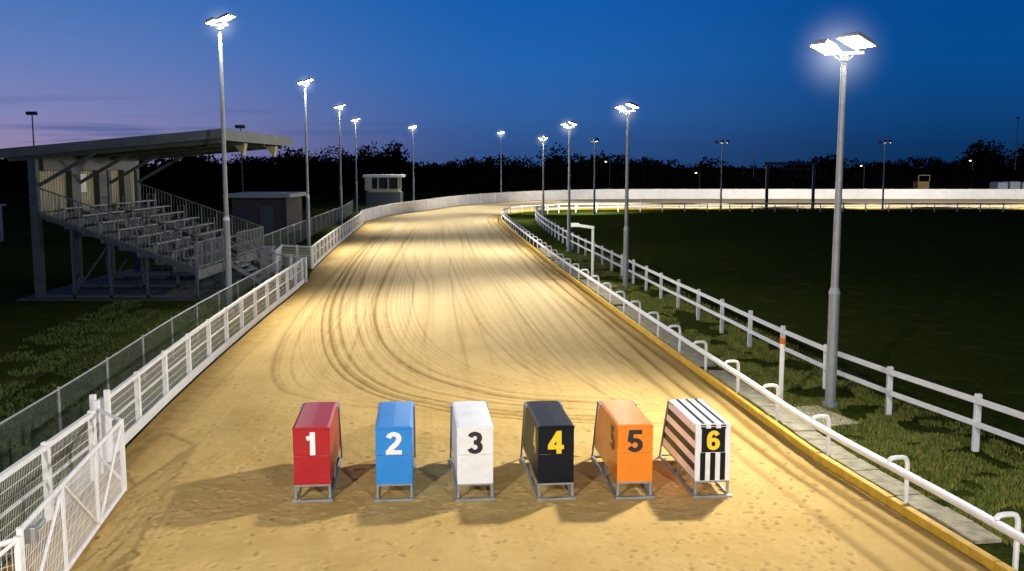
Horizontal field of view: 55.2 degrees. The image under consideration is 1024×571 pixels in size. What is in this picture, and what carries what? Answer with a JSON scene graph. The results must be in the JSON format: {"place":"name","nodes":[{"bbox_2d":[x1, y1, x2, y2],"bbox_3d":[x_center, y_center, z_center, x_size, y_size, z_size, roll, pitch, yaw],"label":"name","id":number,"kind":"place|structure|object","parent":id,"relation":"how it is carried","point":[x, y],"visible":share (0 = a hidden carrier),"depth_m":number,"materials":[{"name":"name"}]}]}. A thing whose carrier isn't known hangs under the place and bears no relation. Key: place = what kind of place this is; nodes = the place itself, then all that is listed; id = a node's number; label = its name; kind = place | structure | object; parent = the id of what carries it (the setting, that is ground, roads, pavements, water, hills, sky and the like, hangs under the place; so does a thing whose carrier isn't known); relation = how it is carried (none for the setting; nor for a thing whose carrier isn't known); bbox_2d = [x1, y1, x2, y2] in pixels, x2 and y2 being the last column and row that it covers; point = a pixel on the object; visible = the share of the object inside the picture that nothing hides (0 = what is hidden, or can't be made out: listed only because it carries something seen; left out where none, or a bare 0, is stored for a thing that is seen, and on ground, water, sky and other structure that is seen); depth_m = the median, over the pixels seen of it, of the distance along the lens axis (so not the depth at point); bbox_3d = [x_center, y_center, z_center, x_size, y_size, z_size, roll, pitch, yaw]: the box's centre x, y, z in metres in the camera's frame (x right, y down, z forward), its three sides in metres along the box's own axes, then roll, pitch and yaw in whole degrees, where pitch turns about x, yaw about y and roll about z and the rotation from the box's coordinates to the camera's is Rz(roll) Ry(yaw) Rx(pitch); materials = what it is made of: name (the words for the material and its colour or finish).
{"place":"outdoors","nodes":[
{"label":"outdoors","id":0,"kind":"place"},
{"bbox_2d":[0,204,5,241],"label":"blue shed","id":1,"kind":"structure","parent":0,"point":[1,230],"depth_m":65.82,"materials":[{"name":"metal"}]},
{"bbox_2d":[0,199,1023,570],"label":"sand track","id":2,"kind":"structure","parent":0,"point":[432,313],"depth_m":17.01,"materials":[{"name":"beige sand"}]},
{"bbox_2d":[0,535,22,570],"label":"track gate","id":3,"kind":"structure","parent":2,"relation":"on","point":[15,541],"depth_m":10.12,"materials":[{"name":"white metal"}]},
{"bbox_2d":[292,402,342,502],"bbox_3d":[-3.087,2.536,15.611,0.606,1.144,2.205,-1,7,-6],"label":"starting trap","id":4,"kind":"object","parent":2,"relation":"on","point":[316,429],"visible":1,"depth_m":14.62,"materials":[{"name":"metal"}]},
{"bbox_2d":[293,428,329,455],"bbox_3d":[-2.981,2.320,14.558,0.540,0.426,0.025,-1,7,-6],"label":"front door","id":5,"kind":"structure","parent":4,"relation":"in","point":[301,447],"depth_m":14.55,"materials":[{"name":"red metal"}]},
{"bbox_2d":[374,401,415,501],"bbox_3d":[-1.853,2.532,15.642,0.606,1.144,2.205,-1,7,-5],"label":"starting trap","id":6,"kind":"object","parent":2,"relation":"on","point":[395,440],"visible":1,"depth_m":14.64,"materials":[{"name":"metal"}]},
{"bbox_2d":[375,428,411,455],"bbox_3d":[-1.761,2.317,14.588,0.540,0.426,0.025,-1,7,-5],"label":"front door","id":7,"kind":"structure","parent":6,"relation":"in","point":[382,443],"depth_m":14.57,"materials":[{"name":"blue metal"}]},
{"bbox_2d":[450,401,495,501],"bbox_3d":[-0.655,2.530,15.661,0.606,1.144,2.205,-1,7,-6],"label":"starting trap","id":8,"kind":"object","parent":2,"relation":"on","point":[471,432],"visible":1,"depth_m":14.66,"materials":[{"name":"metal"}]},
{"bbox_2d":[457,427,492,454],"bbox_3d":[-0.551,2.314,14.608,0.540,0.426,0.025,-1,7,-6],"label":"front door","id":9,"kind":"structure","parent":8,"relation":"in","point":[464,442],"depth_m":14.59,"materials":[{"name":"white metal"}]},
{"bbox_2d":[520,401,575,500],"bbox_3d":[0.553,2.526,15.691,0.606,1.144,2.205,-1,7,-6],"label":"starting trap","id":10,"kind":"object","parent":2,"relation":"on","point":[548,427],"visible":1,"depth_m":14.71,"materials":[{"name":"metal"}]},
{"bbox_2d":[538,427,573,454],"bbox_3d":[0.659,2.311,14.637,0.540,0.426,0.025,-1,7,-6],"label":"front door","id":11,"kind":"structure","parent":10,"relation":"in","point":[545,435],"depth_m":14.62,"materials":[{"name":"black metal"}]},
{"bbox_2d":[591,400,654,499],"bbox_3d":[1.758,2.519,15.752,0.606,1.144,2.205,-1,7,-5],"label":"starting trap","id":12,"kind":"object","parent":2,"relation":"on","point":[623,438],"visible":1,"depth_m":14.78,"materials":[{"name":"metal"}]},
{"bbox_2d":[617,426,652,452],"bbox_3d":[1.849,2.304,14.697,0.540,0.426,0.025,-1,7,-5],"label":"panel","id":13,"kind":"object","parent":12,"relation":"in","point":[646,437],"depth_m":14.69,"materials":[{"name":"orange metal"}]},
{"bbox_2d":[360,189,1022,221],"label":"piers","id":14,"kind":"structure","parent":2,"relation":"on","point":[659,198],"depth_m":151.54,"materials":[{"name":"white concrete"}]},
{"bbox_2d":[360,189,1023,220],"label":"wall","id":15,"kind":"structure","parent":2,"relation":"on","point":[442,202],"depth_m":151.65,"materials":[{"name":"white concrete"}]},
{"bbox_2d":[658,399,731,497],"bbox_3d":[2.933,2.511,15.810,0.606,1.146,2.205,-1,7,-5],"label":"starting trap","id":16,"kind":"object","parent":2,"relation":"on","point":[696,440],"visible":1,"depth_m":14.90,"materials":[{"name":"metal"}]},
{"bbox_2d":[695,425,730,451],"bbox_3d":[3.029,2.296,14.756,0.540,0.426,0.025,-1,7,-5],"label":"front door","id":17,"kind":"structure","parent":16,"relation":"in","point":[698,438],"depth_m":14.74,"materials":[{"name":"white metal"}]},
{"bbox_2d":[0,187,1023,570],"bbox_3d":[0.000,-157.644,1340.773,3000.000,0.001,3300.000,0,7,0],"label":"ground","id":18,"kind":"structure","parent":0,"point":[930,295],"depth_m":39.52,"materials":[{"name":"green plant"}]},
{"bbox_2d":[25,111,37,145],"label":"distant mast","id":19,"kind":"object","parent":18,"relation":"on","point":[31,113],"visible":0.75,"depth_m":88.75,"materials":[{"name":"metal"}]},
{"bbox_2d":[0,410,98,565],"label":"white fence","id":20,"kind":"object","parent":18,"relation":"on","point":[44,449],"visible":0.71,"depth_m":13.79,"materials":[{"name":"metal"}]},
{"bbox_2d":[89,389,120,479],"bbox_3d":[-6.538,2.493,15.777,0.354,1.250,1.989,-4,8,-27],"label":"gate post","id":21,"kind":"object","parent":18,"relation":"on","point":[94,402],"visible":0.66,"depth_m":16.20,"materials":[{"name":"white paint"}]},
{"bbox_2d":[16,418,126,570],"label":"track gate","id":22,"kind":"structure","parent":21,"relation":"attached to","point":[26,531],"depth_m":12.54,"materials":[{"name":"white metal"}]},
{"bbox_2d":[0,259,281,489],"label":"chain link fence","id":23,"kind":"object","parent":18,"relation":"on","point":[59,388],"visible":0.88,"depth_m":20.42,"materials":[{"name":"metal"}]},
{"bbox_2d":[0,284,293,532],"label":"grass","id":24,"kind":"structure","parent":18,"relation":"on","point":[125,317],"depth_m":25.68,"materials":[{"name":"green plant"}]},
{"bbox_2d":[16,269,284,300],"bbox_3d":[-14.800,-0.107,42.144,7.600,0.060,10.900,0,7,0],"label":"concrete base","id":25,"kind":"object","parent":18,"relation":"on","point":[205,294],"visible":0.57,"depth_m":40.00,"materials":[{"name":"grey concrete"}]},
{"bbox_2d":[0,129,291,297],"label":"grandstand","id":26,"kind":"object","parent":25,"relation":"on","point":[91,188],"visible":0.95,"depth_m":39.33,"materials":[{"name":"grey metal"}]},
{"bbox_2d":[258,246,275,271],"bbox_3d":[-11.600,-1.228,46.440,0.700,1.250,0.600,0,7,0],"label":"electrical cabinet","id":27,"kind":"object","parent":25,"relation":"on","point":[268,250],"visible":0.6,"depth_m":46.19,"materials":[{"name":"metal"}]},
{"bbox_2d":[98,258,304,461],"bbox_3d":[-8.049,0.906,29.439,0.285,1.110,25.928,-1,7,-5],"label":"white fence","id":28,"kind":"object","parent":18,"relation":"on","point":[136,427],"visible":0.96,"depth_m":23.02,"materials":[{"name":"metal"}]},
{"bbox_2d":[204,13,236,312],"bbox_3d":[-9.617,-4.265,32.906,1.800,10.541,1.800,0,7,0],"label":"floodlight pole","id":29,"kind":"object","parent":18,"relation":"on","point":[224,18],"visible":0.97,"depth_m":32.90,"materials":[{"name":"metal"}]},
{"bbox_2d":[235,125,245,191],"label":"distant mast","id":30,"kind":"object","parent":18,"relation":"on","point":[240,126],"visible":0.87,"depth_m":94.24,"materials":[{"name":"metal"}]},
{"bbox_2d":[222,192,305,233],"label":"flat roof shed","id":31,"kind":"structure","parent":18,"relation":"on","point":[270,212],"depth_m":73.50,"materials":[{"name":"brick"}]},
{"bbox_2d":[237,207,251,218],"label":"window","id":32,"kind":"structure","parent":31,"relation":"in","point":[242,212],"depth_m":73.43,"materials":[{"name":"glass"}]},
{"bbox_2d":[260,206,273,233],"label":"door","id":33,"kind":"structure","parent":31,"relation":"in","point":[266,212],"depth_m":73.48,"materials":[{"name":"grey metal"}]},
{"bbox_2d":[274,244,306,282],"bbox_3d":[-10.707,-1.084,45.840,1.043,1.110,7.605,-3,7,-21],"label":"white fence","id":34,"kind":"object","parent":18,"relation":"on","point":[278,253],"visible":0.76,"depth_m":43.92,"materials":[{"name":"metal"}]},
{"bbox_2d":[283,245,313,268],"bbox_3d":[-10.725,-1.459,48.931,2.195,1.110,0.128,4,8,32],"label":"white fence","id":35,"kind":"object","parent":18,"relation":"on","point":[297,248],"visible":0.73,"depth_m":48.84,"materials":[{"name":"metal"}]},
{"bbox_2d":[254,201,352,264],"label":"chain link fence","id":36,"kind":"object","parent":18,"relation":"on","point":[316,222],"visible":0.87,"depth_m":68.07,"materials":[{"name":"metal"}]},
{"bbox_2d":[297,78,313,251],"bbox_3d":[-11.995,-7.303,57.528,1.800,10.641,1.800,0,7,0],"label":"floodlight pole","id":37,"kind":"object","parent":18,"relation":"on","point":[308,80],"visible":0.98,"depth_m":57.56,"materials":[{"name":"metal"}]},
{"bbox_2d":[310,210,363,268],"bbox_3d":[-11.588,-3.781,68.068,0.302,1.110,40.030,-1,7,-5],"label":"white fence","id":38,"kind":"object","parent":18,"relation":"on","point":[339,228],"visible":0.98,"depth_m":60.38,"materials":[{"name":"metal"}]},
{"bbox_2d":[334,104,344,224],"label":"floodlight pole","id":39,"kind":"object","parent":18,"relation":"on","point":[341,199],"visible":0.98,"depth_m":81.10,"materials":[{"name":"metal"}]},
{"bbox_2d":[351,118,359,212],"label":"floodlight pole","id":40,"kind":"object","parent":18,"relation":"on","point":[356,182],"visible":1,"depth_m":106.18,"materials":[{"name":"metal"}]},
{"bbox_2d":[363,175,404,208],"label":"judges cabin","id":41,"kind":"object","parent":18,"relation":"on","point":[383,191],"visible":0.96,"depth_m":115.62,"materials":[{"name":"white metal"}]},
{"bbox_2d":[367,177,401,188],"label":"window frame","id":42,"kind":"structure","parent":41,"relation":"in","point":[367,177],"depth_m":115.52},
{"bbox_2d":[409,126,416,200],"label":"floodlight pole","id":43,"kind":"object","parent":18,"relation":"on","point":[413,127],"visible":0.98,"depth_m":125.94,"materials":[{"name":"metal"}]},
{"bbox_2d":[0,167,903,188],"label":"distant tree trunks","id":44,"kind":"object","parent":18,"relation":"on","point":[527,168],"visible":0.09,"depth_m":220.42,"materials":[{"name":"brown plant"}]},
{"bbox_2d":[498,131,503,192],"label":"floodlight pole","id":45,"kind":"object","parent":18,"relation":"on","point":[502,132],"visible":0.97,"depth_m":147.07,"materials":[{"name":"metal"}]},
{"bbox_2d":[0,138,1023,201],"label":"distant trees","id":46,"kind":"object","parent":18,"relation":"on","point":[200,176],"visible":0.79,"depth_m":197.71,"materials":[{"name":"green plant"}]},
{"bbox_2d":[538,136,547,220],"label":"floodlight pole","id":47,"kind":"object","parent":18,"relation":"on","point":[543,194],"visible":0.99,"depth_m":90.47,"materials":[{"name":"metal"}]},
{"bbox_2d":[560,121,577,251],"bbox_3d":[3.237,-6.087,57.676,1.800,8.191,1.800,0,7,0],"label":"floodlight pole","id":48,"kind":"object","parent":18,"relation":"on","point":[569,128],"visible":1,"depth_m":57.67,"materials":[{"name":"metal"}]},
{"bbox_2d":[142,168,1004,184],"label":"distant hedge","id":49,"kind":"object","parent":18,"relation":"on","point":[722,168],"depth_m":244.29,"materials":[{"name":"green plant"}]},
{"bbox_2d":[571,223,593,278],"bbox_3d":[3.058,-1.419,42.493,1.015,2.580,0.211,0,7,0],"label":"camera post","id":50,"kind":"object","parent":18,"relation":"on","point":[592,242],"visible":0.87,"depth_m":42.43,"materials":[{"name":"white metal"}]},
{"bbox_2d":[590,138,599,214],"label":"floodlight pole","id":51,"kind":"object","parent":18,"relation":"on","point":[595,139],"visible":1,"depth_m":100.81,"materials":[{"name":"metal"}]},
{"bbox_2d":[590,282,616,286],"bbox_3d":[3.850,-0.024,41.499,1.000,0.050,1.400,-1,7,-6],"label":"concrete pad","id":52,"kind":"object","parent":18,"relation":"on","point":[594,284],"visible":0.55,"depth_m":41.10,"materials":[{"name":"grey concrete"}]},
{"bbox_2d":[605,161,609,188],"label":"distant street lamp","id":53,"kind":"object","parent":18,"relation":"on","point":[609,173],"visible":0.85,"depth_m":195.64,"materials":[{"name":"metal"}]},
{"bbox_2d":[614,102,639,286],"bbox_3d":[4.609,-3.965,40.397,1.800,8.141,1.800,0,7,0],"label":"floodlight pole","id":54,"kind":"object","parent":18,"relation":"on","point":[626,227],"visible":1,"depth_m":40.40,"materials":[{"name":"metal"}]},
{"bbox_2d":[715,140,729,209],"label":"floodlight pole","id":55,"kind":"object","parent":18,"relation":"on","point":[722,143],"visible":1,"depth_m":111.98,"materials":[{"name":"metal"}]},
{"bbox_2d":[501,204,1023,570],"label":"running rail","id":56,"kind":"object","parent":18,"relation":"on","point":[1016,534],"visible":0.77,"depth_m":17.32,"materials":[{"name":"white metal"}]},
{"bbox_2d":[501,208,1023,570],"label":"track kerb board","id":57,"kind":"object","parent":18,"relation":"on","point":[973,551],"visible":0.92,"depth_m":17.02,"materials":[{"name":"yellow wood"}]},
{"bbox_2d":[537,248,1001,543],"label":"slabs","id":58,"kind":"structure","parent":18,"relation":"on","point":[967,529],"depth_m":17.46,"materials":[{"name":"concrete"}]},
{"bbox_2d":[535,202,1023,451],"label":"infield fence","id":59,"kind":"object","parent":18,"relation":"on","point":[977,400],"visible":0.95,"depth_m":24.52,"materials":[{"name":"white paint"}]},
{"bbox_2d":[779,337,785,399],"bbox_3d":[5.660,1.811,20.568,0.124,1.450,0.124,0,7,0],"label":"marker post","id":60,"kind":"object","parent":18,"relation":"on","point":[781,362],"visible":0.87,"depth_m":20.51,"materials":[{"name":"white paint"}]},
{"bbox_2d":[764,162,817,209],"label":"goal frame","id":61,"kind":"object","parent":18,"relation":"on","point":[813,169],"visible":1,"depth_m":113.46,"materials":[{"name":"metal"}]},
{"bbox_2d":[765,405,859,428],"bbox_3d":[5.980,2.632,19.610,1.240,0.050,1.500,-2,7,-16],"label":"concrete pad","id":62,"kind":"object","parent":18,"relation":"on","point":[808,413],"visible":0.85,"depth_m":19.71,"materials":[{"name":"grey concrete"}]},
{"bbox_2d":[809,31,877,409],"bbox_3d":[6.510,-1.656,19.911,2.500,8.491,2.500,0,7,0],"label":"floodlight pole","id":63,"kind":"object","parent":18,"relation":"on","point":[857,41],"visible":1,"depth_m":19.90,"materials":[{"name":"metal"}]},
{"bbox_2d":[878,140,892,209],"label":"floodlight pole","id":64,"kind":"object","parent":18,"relation":"on","point":[885,143],"visible":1,"depth_m":112.02,"materials":[{"name":"metal"}]},
{"bbox_2d":[913,175,929,188],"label":"yellow site hut","id":65,"kind":"object","parent":18,"relation":"on","point":[918,184],"visible":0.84,"depth_m":159.22,"materials":[{"name":"yellow metal"}]},
{"bbox_2d":[1014,117,1019,177],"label":"distant mast","id":66,"kind":"object","parent":18,"relation":"on","point":[1018,118],"visible":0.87,"depth_m":197.93,"materials":[{"name":"metal"}]},
{"bbox_2d":[0,0,1023,167],"label":"sky","id":67,"kind":"structure","parent":0,"point":[941,77],"materials":[{"name":"blue"}]},
{"bbox_2d":[990,181,1023,188],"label":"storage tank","id":68,"kind":"object","parent":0,"point":[1008,185],"visible":0.41,"depth_m":159.26,"materials":[{"name":"grey metal"}]}
]}

